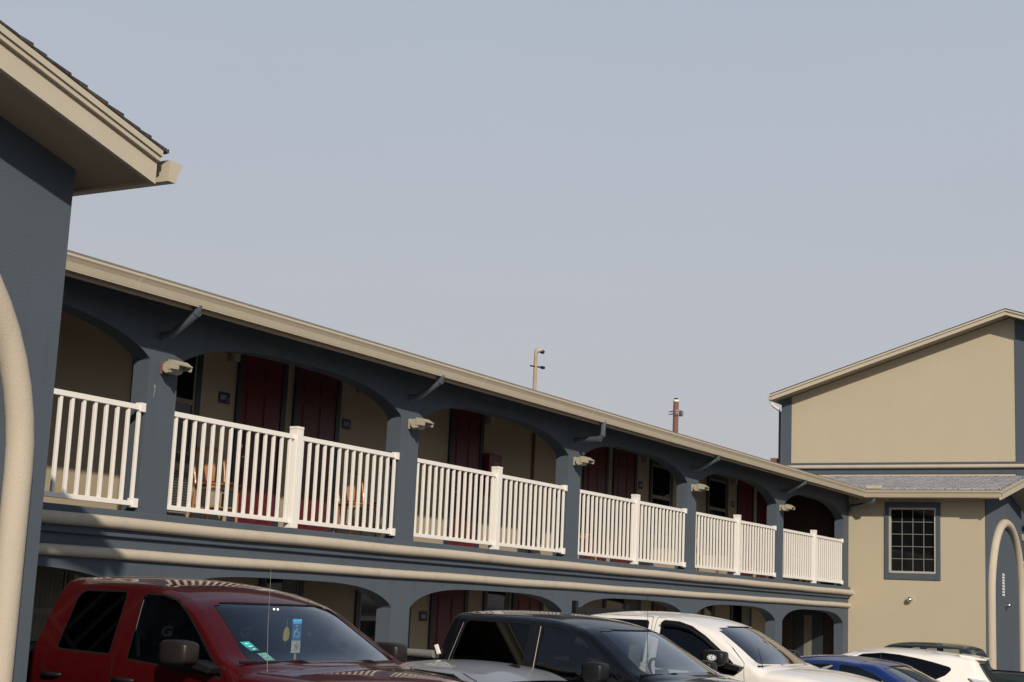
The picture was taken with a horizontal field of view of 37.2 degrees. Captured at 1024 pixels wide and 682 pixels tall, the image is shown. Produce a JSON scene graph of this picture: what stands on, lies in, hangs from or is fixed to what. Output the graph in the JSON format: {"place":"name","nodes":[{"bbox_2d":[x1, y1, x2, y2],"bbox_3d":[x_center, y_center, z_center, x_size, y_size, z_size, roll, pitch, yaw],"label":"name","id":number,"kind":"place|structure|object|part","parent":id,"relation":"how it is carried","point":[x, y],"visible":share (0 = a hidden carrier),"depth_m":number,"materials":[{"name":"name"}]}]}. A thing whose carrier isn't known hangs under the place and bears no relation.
{"place":"outdoors","nodes":[
{"label":"outdoors","id":0,"kind":"place"},
{"bbox_2d":[0,20,181,681],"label":"motel wing","id":1,"kind":"structure","parent":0,"point":[66,136],"depth_m":10.86,"materials":[{"name":"paint"}]},
{"bbox_2d":[0,0,1023,459],"label":"sky","id":2,"kind":"structure","parent":0,"point":[717,207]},
{"bbox_2d":[30,250,1001,654],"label":"motel building","id":3,"kind":"structure","parent":0,"point":[124,332],"depth_m":21.75,"materials":[{"name":"paint"}]},
{"bbox_2d":[30,567,74,640],"bbox_3d":[-5.580,3.110,17.560,0.033,1.381,1.298,-3,-11,29],"label":"window","id":4,"kind":"structure","parent":3,"relation":"in","point":[50,583],"depth_m":17.79,"materials":[{"name":"black glass"}]},
{"bbox_2d":[44,388,145,507],"bbox_3d":[-5.272,0.845,14.798,0.138,1.283,4.725,-3,-11,29],"label":"balcony railing","id":5,"kind":"object","parent":3,"relation":"on","point":[131,501],"visible":0.68,"depth_m":16.23,"materials":[{"name":"white plastic"}]},
{"bbox_2d":[130,354,203,462],"bbox_3d":[-4.488,0.738,19.744,0.033,1.593,1.286,-3,-11,29],"label":"window","id":6,"kind":"structure","parent":3,"relation":"in","point":[189,384],"depth_m":20.11,"materials":[{"name":"black glass"}]},
{"bbox_2d":[160,359,192,375],"bbox_3d":[-3.788,0.298,17.100,0.326,0.153,0.229,-3,-11,29],"label":"floodlight","id":7,"kind":"object","parent":3,"relation":"attached to","point":[173,367],"visible":1,"depth_m":17.05,"materials":[{"name":"metal"}]},
{"bbox_2d":[167,467,188,513],"bbox_3d":[-4.487,1.900,19.568,0.098,0.590,0.909,-3,-11,29],"label":"air conditioner","id":8,"kind":"object","parent":3,"relation":"attached to","point":[184,487],"visible":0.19,"depth_m":19.79,"materials":[{"name":"grey plastic"}]},
{"bbox_2d":[190,447,240,521],"bbox_3d":[-3.842,1.867,19.666,0.480,1.032,0.561,9,-12,-35],"label":"wooden chair","id":9,"kind":"object","parent":3,"relation":"on","point":[213,483],"visible":0.46,"depth_m":19.70,"materials":[{"name":"orange wood"}]},
{"bbox_2d":[218,391,229,403],"bbox_3d":[-3.928,0.777,20.761,0.018,0.153,0.236,-3,-11,29],"label":"room number sign","id":10,"kind":"object","parent":3,"relation":"attached to","point":[224,397],"visible":1,"depth_m":20.75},
{"bbox_2d":[228,353,240,362],"bbox_3d":[-3.814,0.210,20.919,0.116,0.165,0.130,-3,-11,29],"label":"wall lamp","id":11,"kind":"object","parent":3,"relation":"attached to","point":[233,357],"visible":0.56,"depth_m":20.88,"materials":[{"name":"metal"}]},
{"bbox_2d":[226,354,288,526],"bbox_3d":[-3.540,1.408,21.331,0.083,2.549,1.097,-3,-11,29],"label":"door","id":12,"kind":"structure","parent":3,"relation":"in","point":[261,383],"depth_m":21.35,"materials":[{"name":"red paint"}]},
{"bbox_2d":[259,578,303,652],"bbox_3d":[-3.298,3.907,21.580,0.033,1.381,1.003,-3,-11,29],"label":"window","id":13,"kind":"structure","parent":3,"relation":"in","point":[296,587],"depth_m":21.71,"materials":[{"name":"blue paint"}]},
{"bbox_2d":[167,411,399,535],"bbox_3d":[-2.761,1.722,19.222,0.138,1.283,4.642,-3,-11,29],"label":"balcony railing","id":14,"kind":"object","parent":3,"relation":"on","point":[296,437],"visible":1,"depth_m":19.07,"materials":[{"name":"white plastic"}]},
{"bbox_2d":[291,366,342,531],"bbox_3d":[-2.903,1.631,22.453,0.083,2.549,1.145,-3,-11,29],"label":"door","id":15,"kind":"structure","parent":3,"relation":"in","point":[317,397],"depth_m":22.54,"materials":[{"name":"red paint"}]},
{"bbox_2d":[342,419,350,429],"bbox_3d":[-2.527,1.272,23.227,0.018,0.153,0.212,-3,-11,29],"label":"room number sign","id":16,"kind":"object","parent":3,"relation":"attached to","point":[346,423],"visible":1,"depth_m":23.22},
{"bbox_2d":[334,470,376,536],"bbox_3d":[-2.292,2.408,22.397,0.480,1.032,0.561,9,-12,-35],"label":"wooden chair","id":17,"kind":"object","parent":3,"relation":"on","point":[354,501],"visible":0.32,"depth_m":22.37,"materials":[{"name":"orange wood"}]},
{"bbox_2d":[354,590,410,647],"bbox_3d":[-2.021,4.353,23.830,0.033,1.381,1.534,-3,-11,29],"label":"window","id":18,"kind":"structure","parent":3,"relation":"in","point":[365,608],"depth_m":23.44,"materials":[{"name":"glass"}]},
{"bbox_2d":[408,417,433,429],"bbox_3d":[-1.297,1.168,21.489,0.326,0.153,0.229,-3,-11,29],"label":"floodlight","id":19,"kind":"object","parent":3,"relation":"attached to","point":[418,423],"visible":1,"depth_m":21.44,"materials":[{"name":"beige metal"}]},
{"bbox_2d":[419,611,426,620],"bbox_3d":[-1.452,4.502,24.854,0.015,0.153,0.236,-3,-11,29],"label":"room number sign","id":20,"kind":"object","parent":3,"relation":"attached to","point":[422,616],"visible":1,"depth_m":24.83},
{"bbox_2d":[427,590,468,650],"bbox_3d":[-1.059,4.981,25.445,0.083,2.549,1.180,-3,-11,29],"label":"door","id":21,"kind":"structure","parent":3,"relation":"in","point":[445,605],"depth_m":25.33,"materials":[{"name":"red paint"}]},
{"bbox_2d":[443,408,484,547],"bbox_3d":[-0.796,2.366,26.165,0.083,2.549,1.121,-3,-11,29],"label":"door","id":22,"kind":"structure","parent":3,"relation":"in","point":[466,428],"depth_m":26.20,"materials":[{"name":"red paint"}]},
{"bbox_2d":[485,415,494,424],"bbox_3d":[-0.387,1.407,26.956,0.116,0.165,0.130,-3,-11,29],"label":"wall lamp","id":23,"kind":"object","parent":3,"relation":"attached to","point":[489,420],"visible":0.92,"depth_m":26.91,"materials":[{"name":"metal"}]},
{"bbox_2d":[413,458,567,553],"bbox_3d":[-0.258,2.596,23.631,0.138,1.283,4.689,-3,-11,29],"label":"balcony railing","id":24,"kind":"object","parent":3,"relation":"on","point":[497,477],"visible":0.98,"depth_m":23.49,"materials":[{"name":"white plastic"}]},
{"bbox_2d":[483,453,501,494],"bbox_3d":[-0.358,2.365,26.873,0.158,0.708,0.448,-3,-11,29],"label":"fire cabinet","id":25,"kind":"object","parent":3,"relation":"attached to","point":[490,460],"visible":0.48,"depth_m":26.72,"materials":[{"name":"red metal"}]},
{"bbox_2d":[482,591,509,610],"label":"window","id":26,"kind":"structure","parent":3,"relation":"in","point":[492,600],"depth_m":26.92,"materials":[{"name":"black glass"}]},
{"bbox_2d":[511,593,543,610],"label":"door","id":27,"kind":"structure","parent":3,"relation":"in","point":[519,601],"depth_m":27.82,"materials":[{"name":"red paint"}]},
{"bbox_2d":[573,456,594,465],"bbox_3d":[1.218,2.046,25.918,0.326,0.153,0.229,-3,-11,29],"label":"floodlight","id":28,"kind":"object","parent":3,"relation":"attached to","point":[582,461],"visible":1,"depth_m":25.86,"materials":[{"name":"beige metal"}]},
{"bbox_2d":[580,533,597,559],"bbox_3d":[1.314,3.676,28.800,0.561,1.032,0.480,1,-10,11],"label":"wooden chair","id":29,"kind":"object","parent":3,"relation":"on","point":[593,558],"visible":0.08,"depth_m":28.55,"materials":[{"name":"orange wood"}]},
{"bbox_2d":[579,447,609,560],"bbox_3d":[1.684,3.232,30.533,0.083,2.549,1.145,-3,-11,29],"label":"door","id":30,"kind":"structure","parent":3,"relation":"in","point":[595,477],"depth_m":30.63,"materials":[{"name":"red paint"}]},
{"bbox_2d":[602,598,640,610],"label":"window","id":31,"kind":"structure","parent":3,"relation":"in","point":[612,603],"depth_m":31.42,"materials":[{"name":"black glass"}]},
{"bbox_2d":[610,448,637,563],"bbox_3d":[2.362,3.469,31.727,0.083,2.549,1.145,-3,-11,29],"label":"door","id":32,"kind":"structure","parent":3,"relation":"in","point":[625,463],"depth_m":31.71,"materials":[{"name":"red paint"}]},
{"bbox_2d":[578,489,686,566],"bbox_3d":[2.268,3.478,28.081,0.138,1.283,4.737,-3,-11,29],"label":"balcony railing","id":33,"kind":"object","parent":3,"relation":"on","point":[635,556],"visible":1,"depth_m":27.96,"materials":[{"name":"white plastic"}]},
{"bbox_2d":[642,456,648,462],"bbox_3d":[2.874,2.545,32.700,0.116,0.165,0.130,-3,-11,29],"label":"wall lamp","id":34,"kind":"object","parent":3,"relation":"attached to","point":[645,459],"visible":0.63,"depth_m":32.66,"materials":[{"name":"metal"}]},
{"bbox_2d":[651,602,669,611],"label":"door","id":35,"kind":"structure","parent":3,"relation":"in","point":[655,606],"depth_m":32.98,"materials":[{"name":"red paint"}]},
{"bbox_2d":[649,459,672,535],"bbox_3d":[3.274,3.448,33.416,0.033,1.593,1.239,-3,-11,29],"label":"window","id":36,"kind":"structure","parent":3,"relation":"in","point":[660,479],"depth_m":33.41,"materials":[{"name":"black glass"}]},
{"bbox_2d":[691,483,708,491],"bbox_3d":[3.755,2.932,30.388,0.326,0.153,0.229,-3,-11,29],"label":"floodlight","id":37,"kind":"object","parent":3,"relation":"attached to","point":[698,487],"visible":1,"depth_m":30.33,"materials":[{"name":"beige metal"}]},
{"bbox_2d":[695,532,718,572],"bbox_3d":[4.357,4.739,34.159,0.561,1.032,0.480,1,-10,11],"label":"wooden chair","id":38,"kind":"object","parent":3,"relation":"on","point":[697,569],"visible":0.22,"depth_m":33.97,"materials":[{"name":"orange wood"}]},
{"bbox_2d":[701,605,714,616],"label":"window","id":39,"kind":"structure","parent":3,"relation":"in","point":[709,610],"depth_m":35.57,"materials":[{"name":"black glass"}]},
{"bbox_2d":[706,475,728,543],"bbox_3d":[4.899,4.015,36.278,0.033,1.593,1.333,-3,-11,29],"label":"window","id":40,"kind":"structure","parent":3,"relation":"in","point":[717,494],"depth_m":36.31,"materials":[{"name":"black glass"}]},
{"bbox_2d":[731,478,737,484],"bbox_3d":[5.458,3.447,37.250,0.116,0.165,0.130,-3,-11,29],"label":"wall lamp","id":41,"kind":"object","parent":3,"relation":"attached to","point":[734,481],"visible":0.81,"depth_m":37.21,"materials":[{"name":"metal"}]},
{"bbox_2d":[695,512,776,576],"bbox_3d":[4.817,4.369,32.571,0.138,1.283,4.784,-3,-11,29],"label":"balcony railing","id":42,"kind":"object","parent":3,"relation":"on","point":[738,549],"visible":1,"depth_m":32.46,"materials":[{"name":"white plastic"}]},
{"bbox_2d":[730,605,751,627],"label":"window","id":43,"kind":"structure","parent":3,"relation":"in","point":[740,614],"depth_m":37.36,"materials":[{"name":"black glass"}]},
{"bbox_2d":[737,480,753,576],"bbox_3d":[5.824,4.678,37.824,0.083,2.549,1.121,-3,-11,29],"label":"door","id":44,"kind":"structure","parent":3,"relation":"in","point":[745,492],"depth_m":37.91,"materials":[{"name":"red paint"}]},
{"bbox_2d":[756,490,766,577],"bbox_3d":[6.524,4.922,39.058,0.083,2.549,1.145,-3,-11,29],"label":"door","id":45,"kind":"structure","parent":3,"relation":"in","point":[761,503],"depth_m":38.85,"materials":[{"name":"red paint"}]},
{"bbox_2d":[779,504,794,510],"bbox_3d":[6.316,3.827,34.898,0.326,0.153,0.229,-3,-11,29],"label":"floodlight","id":46,"kind":"object","parent":3,"relation":"attached to","point":[786,507],"visible":1,"depth_m":34.83,"materials":[{"name":"beige metal"}]},
{"bbox_2d":[783,528,843,584],"bbox_3d":[7.338,5.249,37.010,0.138,1.283,4.619,-3,-11,29],"label":"balcony railing","id":47,"kind":"object","parent":3,"relation":"on","point":[822,566],"visible":1,"depth_m":36.91,"materials":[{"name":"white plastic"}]},
{"bbox_2d":[768,308,1023,562],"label":"tall building","id":48,"kind":"structure","parent":0,"point":[948,402],"depth_m":45.00,"materials":[{"name":"beige paint"}]},
{"bbox_2d":[794,476,1023,671],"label":"motel wing","id":49,"kind":"structure","parent":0,"point":[945,564],"depth_m":38.68,"materials":[{"name":"beige paint"}]},
{"bbox_2d":[794,610,822,655],"bbox_3d":[7.706,7.686,39.491,0.767,1.357,0.040,-3,-11,29],"label":"window","id":50,"kind":"structure","parent":49,"relation":"in","point":[808,624],"depth_m":39.49,"materials":[{"name":"blue paint"}]},
{"bbox_2d":[884,502,940,579],"bbox_3d":[10.192,5.084,38.665,1.416,1.953,0.106,-3,-11,29],"label":"window","id":51,"kind":"structure","parent":49,"relation":"in","point":[912,529],"depth_m":38.68,"materials":[{"name":"black glass"}]},
{"bbox_2d":[1002,574,1004,595],"bbox_3d":[12.725,6.312,39.345,0.014,0.572,0.201,-3,-11,29],"label":"wall lettering","id":52,"kind":"object","parent":49,"relation":"attached to","point":[1003,582],"depth_m":39.35},
{"bbox_2d":[885,642,1023,681],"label":"suv","id":53,"kind":"object","parent":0,"point":[1007,676],"visible":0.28,"depth_m":28.19,"materials":[{"name":"metal"}]},
{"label":"door","id":54,"kind":"part","parent":53,"relation":"part of","materials":[{"name":"paint"}]},
{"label":"rear window","id":55,"kind":"part","parent":53,"relation":"part of","materials":[{"name":"glass"}]},
{"label":"ground","id":56,"kind":"structure","parent":0,"visible":0},
{"bbox_2d":[26,576,466,681],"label":"pickup truck","id":57,"kind":"object","parent":56,"relation":"on","point":[134,629],"visible":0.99,"depth_m":12.09,"materials":[{"name":"red metal"}]},
{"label":"door","id":58,"kind":"part","parent":57,"relation":"part of","materials":[{"name":"red paint"}]},
{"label":"rear window","id":59,"kind":"part","parent":57,"relation":"part of","materials":[{"name":"glass"}]},
{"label":"door","id":60,"kind":"part","parent":57,"relation":"part of","materials":[{"name":"red paint"}]},
{"bbox_2d":[240,641,258,650],"bbox_3d":[-1.942,2.259,11.254,0.135,0.066,0.070,-2,-11,24],"label":"windshield sticker","id":61,"kind":"object","parent":57,"relation":"attached to","point":[249,646],"visible":1,"depth_m":11.25,"materials":[{"name":"teal paper"}]},
{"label":"door","id":62,"kind":"part","parent":57,"relation":"part of","materials":[{"name":"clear glass"}]},
{"bbox_2d":[257,653,274,660],"bbox_3d":[-1.807,2.334,11.209,0.130,0.066,0.071,-2,-11,23],"label":"windshield sticker","id":63,"kind":"object","parent":57,"relation":"attached to","point":[264,656],"visible":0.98,"depth_m":11.21,"materials":[{"name":"teal paper"}]},
{"bbox_2d":[283,619,289,640],"bbox_3d":[-1.767,2.263,11.889,0.016,0.171,0.066,-5,-12,38],"label":"air freshener","id":64,"kind":"object","parent":57,"relation":"hanging from","point":[286,633],"visible":1,"depth_m":11.88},
{"bbox_2d":[291,619,301,659],"bbox_3d":[-1.688,2.338,11.909,0.017,0.312,0.096,-5,-12,38],"label":"parking placard","id":65,"kind":"object","parent":57,"relation":"hanging from","point":[296,633],"visible":1,"depth_m":11.91,"materials":[{"name":"blue plastic"}]},
{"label":"door","id":66,"kind":"part","parent":57,"relation":"part of","materials":[{"name":"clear glass"}]},
{"bbox_2d":[405,658,574,681],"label":"sedan","id":67,"kind":"object","parent":56,"relation":"on","point":[467,670],"visible":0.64,"depth_m":14.68,"materials":[{"name":"silver metal"}]},
{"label":"door","id":68,"kind":"part","parent":67,"relation":"part of","materials":[{"name":"silver metal"}]},
{"bbox_2d":[530,347,544,389],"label":"utility pole","id":69,"kind":"object","parent":56,"relation":"on","point":[536,352],"visible":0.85,"depth_m":44.82,"materials":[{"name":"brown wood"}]},
{"bbox_2d":[406,610,744,681],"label":"pickup truck","id":70,"kind":"object","parent":56,"relation":"on","point":[580,648],"visible":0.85,"depth_m":15.64,"materials":[{"name":"black metal"}]},
{"bbox_2d":[407,644,440,657],"bbox_3d":[-0.941,3.251,15.978,0.465,0.143,0.082,-4,-12,34],"label":"roll bundle","id":71,"kind":"object","parent":70,"relation":"on","point":[422,653],"visible":0.9,"depth_m":15.92,"materials":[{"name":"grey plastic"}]},
{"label":"door","id":72,"kind":"part","parent":70,"relation":"part of","materials":[{"name":"black paint"}]},
{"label":"door","id":73,"kind":"part","parent":70,"relation":"part of","materials":[{"name":"black paint"}]},
{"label":"door","id":74,"kind":"part","parent":70,"relation":"part of","materials":[{"name":"black paint"}]},
{"bbox_2d":[628,645,649,673],"bbox_3d":[1.305,3.202,15.243,0.210,0.290,0.280,-4,-12,34],"label":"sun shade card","id":75,"kind":"object","parent":70,"relation":"on","point":[634,655],"visible":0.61,"depth_m":15.33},
{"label":"door","id":76,"kind":"part","parent":70,"relation":"part of","materials":[{"name":"clear glass"}]},
{"bbox_2d":[668,398,682,432],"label":"utility pole","id":77,"kind":"object","parent":56,"relation":"on","point":[677,412],"visible":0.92,"depth_m":53.77,"materials":[{"name":"wood"}]},
{"bbox_2d":[572,600,878,681],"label":"pickup truck","id":78,"kind":"object","parent":56,"relation":"on","point":[741,652],"visible":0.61,"depth_m":18.17,"materials":[{"name":"white metal"}]},
{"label":"door","id":79,"kind":"part","parent":78,"relation":"part of","materials":[{"name":"white paint"}]},
{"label":"door","id":80,"kind":"part","parent":78,"relation":"part of","materials":[{"name":"white paint"}]},
{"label":"door","id":81,"kind":"part","parent":78,"relation":"part of","materials":[{"name":"clear glass"}]},
{"bbox_2d":[801,655,939,681],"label":"sedan","id":82,"kind":"object","parent":56,"relation":"on","point":[876,669],"visible":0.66,"depth_m":20.93,"materials":[{"name":"blue metal"}]},
{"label":"door","id":83,"kind":"part","parent":82,"relation":"part of","materials":[{"name":"blue paint"}]},
{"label":"door","id":84,"kind":"part","parent":82,"relation":"part of","materials":[{"name":"blue paint"}]},
{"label":"door","id":85,"kind":"part","parent":82,"relation":"part of","materials":[{"name":"blue paint"}]},
{"bbox_2d":[822,647,998,681],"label":"hatchback","id":86,"kind":"object","parent":56,"relation":"on","point":[940,666],"visible":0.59,"depth_m":24.99,"materials":[{"name":"white metal"}]},
{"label":"door","id":87,"kind":"part","parent":86,"relation":"part of","materials":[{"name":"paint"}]},
{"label":"quarter window","id":88,"kind":"part","parent":86,"relation":"part of","materials":[{"name":"black glass"}]},
{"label":"rear window","id":89,"kind":"part","parent":86,"relation":"part of","materials":[{"name":"black glass"}]}
]}

